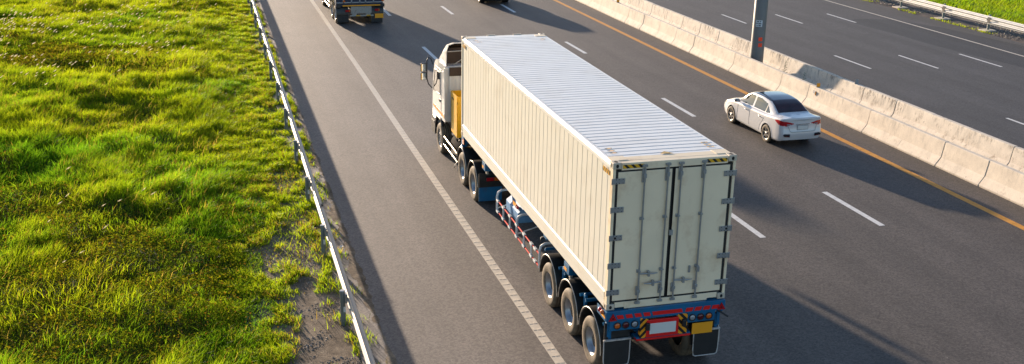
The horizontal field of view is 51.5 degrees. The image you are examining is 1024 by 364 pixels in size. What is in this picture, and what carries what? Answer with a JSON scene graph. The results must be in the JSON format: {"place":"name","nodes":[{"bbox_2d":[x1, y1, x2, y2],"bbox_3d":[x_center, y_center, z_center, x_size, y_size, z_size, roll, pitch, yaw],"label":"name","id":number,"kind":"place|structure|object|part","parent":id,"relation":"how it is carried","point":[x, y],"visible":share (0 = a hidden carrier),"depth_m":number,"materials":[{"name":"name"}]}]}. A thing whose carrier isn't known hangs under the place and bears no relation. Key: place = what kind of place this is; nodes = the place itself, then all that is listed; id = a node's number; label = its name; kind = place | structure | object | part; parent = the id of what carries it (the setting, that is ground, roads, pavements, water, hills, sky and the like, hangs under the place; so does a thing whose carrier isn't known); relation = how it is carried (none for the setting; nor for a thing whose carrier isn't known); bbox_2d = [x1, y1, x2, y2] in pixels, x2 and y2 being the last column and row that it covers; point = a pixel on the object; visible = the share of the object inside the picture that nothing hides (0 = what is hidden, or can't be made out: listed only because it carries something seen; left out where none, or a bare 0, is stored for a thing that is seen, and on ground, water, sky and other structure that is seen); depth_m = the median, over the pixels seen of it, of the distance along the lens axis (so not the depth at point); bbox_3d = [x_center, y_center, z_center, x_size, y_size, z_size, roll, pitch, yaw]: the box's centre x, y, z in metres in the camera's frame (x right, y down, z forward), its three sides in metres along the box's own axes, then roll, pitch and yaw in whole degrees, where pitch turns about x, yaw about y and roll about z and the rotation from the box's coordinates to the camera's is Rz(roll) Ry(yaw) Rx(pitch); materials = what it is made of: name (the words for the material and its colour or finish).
{"place":"outdoors","nodes":[
{"label":"outdoors","id":0,"kind":"place"},
{"bbox_2d":[0,0,291,363],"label":"field terrain","id":1,"kind":"structure","parent":0,"point":[115,305],"depth_m":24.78,"materials":[{"name":"green plant"}]},
{"bbox_2d":[0,1,216,262],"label":"seed heads","id":2,"kind":"object","parent":1,"relation":"on","point":[15,12],"visible":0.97,"depth_m":49.05,"materials":[{"name":"brown plant"}]},
{"bbox_2d":[0,0,251,363],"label":"dry stalks","id":3,"kind":"object","parent":1,"relation":"on","point":[127,135],"visible":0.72,"depth_m":35.81,"materials":[{"name":"brown plant"}]},
{"bbox_2d":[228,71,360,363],"bbox_3d":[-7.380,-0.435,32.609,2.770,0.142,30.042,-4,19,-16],"label":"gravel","id":4,"kind":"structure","parent":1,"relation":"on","point":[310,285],"depth_m":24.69,"materials":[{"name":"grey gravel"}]},
{"bbox_2d":[192,0,397,363],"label":"verge","id":5,"kind":"structure","parent":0,"point":[336,345],"depth_m":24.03,"materials":[{"name":"green plant"}]},
{"bbox_2d":[247,0,375,363],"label":"guardrail","id":6,"kind":"object","parent":5,"relation":"on","point":[346,295],"visible":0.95,"depth_m":27.19,"materials":[{"name":"metal"}]},
{"bbox_2d":[246,0,1023,363],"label":"road","id":7,"kind":"structure","parent":0,"point":[926,274],"depth_m":28.38,"materials":[{"name":"grey asphalt"}]},
{"bbox_2d":[321,0,384,22],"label":"lorry","id":8,"kind":"object","parent":7,"relation":"on","point":[373,10],"visible":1,"depth_m":55.55,"materials":[{"name":"black metal"}]},
{"bbox_2d":[384,9,437,58],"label":"lane line","id":9,"kind":"object","parent":7,"relation":"on","point":[424,48],"visible":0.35,"depth_m":49.61,"materials":[{"name":"white paint"}]},
{"bbox_2d":[310,0,565,363],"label":"edge line","id":10,"kind":"object","parent":7,"relation":"on","point":[545,341],"visible":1,"depth_m":28.16,"materials":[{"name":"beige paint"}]},
{"bbox_2d":[420,42,501,201],"bbox_3d":[-0.582,-2.139,32.164,3.200,3.732,6.730,-4,19,-15],"label":"truck tractor","id":11,"kind":"object","parent":7,"relation":"on","point":[445,125],"visible":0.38,"depth_m":32.76,"materials":[{"name":"white metal"}]},
{"bbox_2d":[478,0,507,2],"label":"car","id":12,"kind":"object","parent":7,"relation":"on","point":[481,1],"visible":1,"depth_m":62.91,"materials":[{"name":"black paint"}]},
{"bbox_2d":[576,0,588,4],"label":"concrete barrier","id":13,"kind":"object","parent":7,"relation":"on","point":[584,2],"visible":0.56,"depth_m":63.31,"materials":[{"name":"beige concrete"}]},
{"bbox_2d":[586,0,601,10],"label":"concrete barrier","id":14,"kind":"object","parent":7,"relation":"on","point":[595,4],"visible":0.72,"depth_m":61.71,"materials":[{"name":"beige concrete"}]},
{"bbox_2d":[461,136,727,363],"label":"container trailer","id":15,"kind":"object","parent":7,"relation":"on","point":[689,328],"visible":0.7,"depth_m":20.74,"materials":[{"name":"blue paint"}]},
{"bbox_2d":[461,33,736,310],"bbox_3d":[1.348,-0.937,25.289,2.480,2.904,12.274,-4,19,-15],"label":"shipping container","id":16,"kind":"object","parent":15,"relation":"on","point":[621,194],"visible":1,"depth_m":20.93,"materials":[{"name":"cream painted steel"},{"name":"galvanised steel"},{"name":"black rubber"}]},
{"bbox_2d":[606,162,675,303],"bbox_3d":[2.375,0.987,19.592,1.248,2.761,0.136,-4,19,-15],"label":"door","id":17,"kind":"structure","parent":16,"relation":"in","point":[639,265],"depth_m":19.61,"materials":[{"name":"metal"}]},
{"bbox_2d":[665,160,736,299],"bbox_3d":[3.549,0.902,19.907,1.276,2.761,0.136,-4,19,-15],"label":"door","id":18,"kind":"structure","parent":16,"relation":"in","point":[702,199],"depth_m":19.91,"materials":[{"name":"metal"}]},
{"bbox_2d":[441,6,764,237],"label":"lane line","id":19,"kind":"object","parent":7,"relation":"on","point":[747,226],"visible":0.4,"depth_m":28.59,"materials":[{"name":"white paint"}]},
{"bbox_2d":[598,0,616,16],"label":"concrete barrier","id":20,"kind":"object","parent":7,"relation":"on","point":[607,7],"visible":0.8,"depth_m":59.96,"materials":[{"name":"beige concrete"}]},
{"bbox_2d":[611,2,630,22],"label":"concrete barrier","id":21,"kind":"object","parent":7,"relation":"on","point":[620,12],"visible":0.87,"depth_m":58.21,"materials":[{"name":"beige concrete"}]},
{"bbox_2d":[625,8,644,29],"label":"concrete barrier","id":22,"kind":"object","parent":7,"relation":"on","point":[635,18],"visible":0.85,"depth_m":56.37,"materials":[{"name":"beige concrete"}]},
{"bbox_2d":[639,14,661,36],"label":"concrete barrier","id":23,"kind":"object","parent":7,"relation":"on","point":[650,25],"visible":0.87,"depth_m":54.58,"materials":[{"name":"beige concrete"}]},
{"bbox_2d":[655,21,678,43],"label":"concrete barrier","id":24,"kind":"object","parent":7,"relation":"on","point":[666,32],"visible":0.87,"depth_m":52.75,"materials":[{"name":"beige concrete"}]},
{"bbox_2d":[671,28,696,52],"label":"concrete barrier","id":25,"kind":"object","parent":7,"relation":"on","point":[684,40],"visible":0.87,"depth_m":50.94,"materials":[{"name":"beige concrete"}]},
{"bbox_2d":[500,4,883,225],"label":"lane line","id":26,"kind":"object","parent":7,"relation":"on","point":[826,193],"visible":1,"depth_m":30.86,"materials":[{"name":"white paint"}]},
{"bbox_2d":[689,36,716,60],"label":"concrete barrier","id":27,"kind":"object","parent":7,"relation":"on","point":[703,48],"visible":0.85,"depth_m":49.13,"materials":[{"name":"beige concrete"}]},
{"bbox_2d":[708,44,737,70],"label":"concrete barrier","id":28,"kind":"object","parent":7,"relation":"on","point":[723,57],"visible":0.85,"depth_m":47.32,"materials":[{"name":"beige concrete"}]},
{"bbox_2d":[729,53,760,80],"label":"concrete barrier","id":29,"kind":"object","parent":7,"relation":"on","point":[744,66],"visible":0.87,"depth_m":45.51,"materials":[{"name":"beige concrete"}]},
{"bbox_2d":[751,62,785,90],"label":"concrete barrier","id":30,"kind":"object","parent":7,"relation":"on","point":[766,76],"visible":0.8,"depth_m":43.69,"materials":[{"name":"beige concrete"}]},
{"bbox_2d":[724,91,820,142],"bbox_3d":[9.033,-2.476,37.343,1.907,1.436,4.565,-4,19,-16],"label":"car","id":31,"kind":"object","parent":7,"relation":"on","point":[772,116],"visible":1,"depth_m":36.03,"materials":[{"name":"white paint"}]},
{"bbox_3d":[8.496,-2.784,36.925,0.155,0.399,2.159,-4,19,-16],"label":"side window","id":32,"kind":"part","parent":31,"relation":"part of","materials":[{"name":"grey glass"}]},
{"bbox_3d":[9.397,-2.582,36.044,1.118,0.290,0.644,-4,19,-16],"label":"rear window","id":33,"kind":"part","parent":31,"relation":"part of","materials":[{"name":"black glass"}]},
{"bbox_2d":[554,0,1023,229],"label":"median line","id":34,"kind":"object","parent":7,"relation":"on","point":[995,214],"visible":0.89,"depth_m":35.38,"materials":[{"name":"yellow paint"}]},
{"bbox_2d":[776,73,811,102],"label":"concrete barrier","id":35,"kind":"object","parent":7,"relation":"on","point":[795,87],"visible":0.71,"depth_m":41.84,"materials":[{"name":"beige concrete"}]},
{"bbox_2d":[802,84,841,117],"bbox_3d":[11.824,-3.071,40.153,0.710,0.800,1.993,-4,19,-16],"label":"concrete barrier","id":36,"kind":"object","parent":7,"relation":"on","point":[822,101],"visible":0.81,"depth_m":40.05,"materials":[{"name":"beige concrete"}]},
{"bbox_2d":[830,97,872,132],"bbox_3d":[12.382,-2.454,38.350,0.710,0.800,1.993,-5,19,-16],"label":"concrete barrier","id":37,"kind":"object","parent":7,"relation":"on","point":[851,114],"visible":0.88,"depth_m":38.24,"materials":[{"name":"beige concrete"}]},
{"bbox_2d":[862,110,908,147],"bbox_3d":[12.959,-1.830,36.525,0.710,0.800,1.993,-5,19,-16],"label":"concrete barrier","id":38,"kind":"object","parent":7,"relation":"on","point":[885,129],"visible":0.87,"depth_m":36.44,"materials":[{"name":"beige concrete"}]},
{"bbox_2d":[896,125,948,165],"bbox_3d":[13.523,-1.209,34.724,0.710,0.800,1.993,-5,19,-16],"label":"concrete barrier","id":39,"kind":"object","parent":7,"relation":"on","point":[922,145],"visible":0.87,"depth_m":34.62,"materials":[{"name":"beige concrete"}]},
{"bbox_2d":[935,142,992,185],"bbox_3d":[14.101,-0.578,32.902,0.710,0.800,1.993,-4,19,-16],"label":"concrete barrier","id":40,"kind":"object","parent":7,"relation":"on","point":[967,165],"visible":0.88,"depth_m":32.80,"materials":[{"name":"beige concrete"}]},
{"bbox_2d":[978,160,1023,206],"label":"concrete barrier","id":41,"kind":"object","parent":7,"relation":"on","point":[1006,182],"visible":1,"depth_m":31.18,"materials":[{"name":"beige concrete"}]},
{"bbox_2d":[647,0,1023,148],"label":"road","id":42,"kind":"structure","parent":0,"point":[979,95],"depth_m":50.15,"materials":[{"name":"grey asphalt"}]},
{"bbox_2d":[622,0,637,8],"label":"concrete barrier","id":43,"kind":"object","parent":42,"relation":"on","point":[632,3],"visible":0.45,"depth_m":61.30,"materials":[{"name":"beige concrete"}]},
{"bbox_2d":[636,0,653,14],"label":"concrete barrier","id":44,"kind":"object","parent":42,"relation":"on","point":[645,6],"visible":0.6,"depth_m":59.57,"materials":[{"name":"beige concrete"}]},
{"bbox_2d":[650,4,668,20],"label":"concrete barrier","id":45,"kind":"object","parent":42,"relation":"on","point":[659,12],"visible":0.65,"depth_m":57.82,"materials":[{"name":"beige concrete"}]},
{"bbox_2d":[665,10,685,27],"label":"concrete barrier","id":46,"kind":"object","parent":42,"relation":"on","point":[674,18],"visible":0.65,"depth_m":56.00,"materials":[{"name":"beige concrete"}]},
{"bbox_2d":[681,16,701,35],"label":"concrete barrier","id":47,"kind":"object","parent":42,"relation":"on","point":[691,25],"visible":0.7,"depth_m":54.19,"materials":[{"name":"beige concrete"}]},
{"bbox_2d":[698,23,719,42],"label":"concrete barrier","id":48,"kind":"object","parent":42,"relation":"on","point":[709,32],"visible":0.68,"depth_m":52.37,"materials":[{"name":"beige concrete"}]},
{"bbox_2d":[716,30,740,50],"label":"concrete barrier","id":49,"kind":"object","parent":42,"relation":"on","point":[727,39],"visible":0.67,"depth_m":50.58,"materials":[{"name":"beige concrete"}]},
{"bbox_2d":[736,38,750,56],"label":"concrete barrier","id":50,"kind":"object","parent":42,"relation":"on","point":[744,47],"visible":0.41,"depth_m":49.13,"materials":[{"name":"beige concrete"}]},
{"bbox_2d":[763,47,786,68],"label":"concrete barrier","id":51,"kind":"object","parent":42,"relation":"on","point":[772,58],"visible":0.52,"depth_m":46.77,"materials":[{"name":"beige concrete"}]},
{"bbox_2d":[779,56,809,78],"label":"concrete barrier","id":52,"kind":"object","parent":42,"relation":"on","point":[797,68],"visible":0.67,"depth_m":45.09,"materials":[{"name":"beige concrete"}]},
{"bbox_2d":[804,65,837,90],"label":"concrete barrier","id":53,"kind":"object","parent":42,"relation":"on","point":[822,77],"visible":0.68,"depth_m":43.28,"materials":[{"name":"grey concrete"}]},
{"bbox_2d":[831,76,867,102],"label":"concrete barrier","id":54,"kind":"object","parent":42,"relation":"on","point":[847,88],"visible":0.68,"depth_m":41.50,"materials":[{"name":"beige concrete"}]},
{"bbox_2d":[774,14,936,67],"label":"lane line","id":55,"kind":"object","parent":42,"relation":"on","point":[898,55],"visible":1,"depth_m":49.78,"materials":[{"name":"white paint"}]},
{"bbox_2d":[721,14,1023,124],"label":"lane line","id":56,"kind":"object","parent":42,"relation":"on","point":[868,67],"visible":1,"depth_m":48.71,"materials":[{"name":"white paint"}]},
{"bbox_2d":[859,88,898,116],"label":"concrete barrier","id":57,"kind":"object","parent":42,"relation":"on","point":[878,101],"visible":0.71,"depth_m":39.67,"materials":[{"name":"beige concrete"}]},
{"bbox_2d":[892,100,934,130],"bbox_3d":[14.400,-2.293,37.962,0.710,0.800,1.993,-4,19,-16],"label":"concrete barrier","id":58,"kind":"object","parent":42,"relation":"on","point":[912,115],"visible":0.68,"depth_m":37.86,"materials":[{"name":"beige concrete"}]},
{"bbox_2d":[828,14,1001,66],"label":"lane line","id":59,"kind":"object","parent":42,"relation":"on","point":[960,54],"visible":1,"depth_m":50.35,"materials":[{"name":"white paint"}]},
{"bbox_2d":[826,0,1023,56],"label":"edge line","id":60,"kind":"object","parent":42,"relation":"on","point":[929,29],"depth_m":56.86,"materials":[{"name":"beige paint"}]},
{"bbox_2d":[849,19,1023,67],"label":"asphalt patch","id":61,"kind":"object","parent":42,"relation":"on","point":[935,38],"visible":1,"depth_m":54.37,"materials":[{"name":"grey asphalt"}]},
{"bbox_2d":[926,114,974,147],"bbox_3d":[14.959,-1.668,36.160,0.710,0.800,1.993,-5,19,-16],"label":"concrete barrier","id":62,"kind":"object","parent":42,"relation":"on","point":[954,132],"visible":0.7,"depth_m":36.05,"materials":[{"name":"beige concrete"}]},
{"bbox_2d":[964,130,1017,164],"bbox_3d":[15.520,-1.044,34.346,0.710,0.800,1.993,-5,19,-16],"label":"concrete barrier","id":63,"kind":"object","parent":42,"relation":"on","point":[990,147],"visible":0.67,"depth_m":34.22,"materials":[{"name":"beige concrete"}]},
{"bbox_2d":[1007,147,1023,172],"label":"concrete barrier","id":64,"kind":"object","parent":42,"relation":"on","point":[1017,161],"visible":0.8,"depth_m":33.11,"materials":[{"name":"beige concrete"}]},
{"bbox_2d":[863,0,1023,43],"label":"verge","id":65,"kind":"structure","parent":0,"point":[961,21],"depth_m":60.11,"materials":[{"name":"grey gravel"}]},
{"bbox_2d":[892,0,1023,32],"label":"guardrail","id":66,"kind":"object","parent":65,"relation":"on","point":[991,20],"visible":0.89,"depth_m":58.46,"materials":[{"name":"metal"}]},
{"bbox_2d":[926,0,1023,23],"bbox_3d":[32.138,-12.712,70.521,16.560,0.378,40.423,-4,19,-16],"label":"grass","id":67,"kind":"structure","parent":0,"point":[985,6],"depth_m":63.92,"materials":[{"name":"green plant"}]},
{"label":"median","id":68,"kind":"structure","parent":0,"visible":0},
{"bbox_2d":[750,0,767,62],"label":"street lamp","id":69,"kind":"object","parent":68,"relation":"on","point":[758,31],"visible":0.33,"depth_m":45.99,"materials":[{"name":"metal"}]}
]}

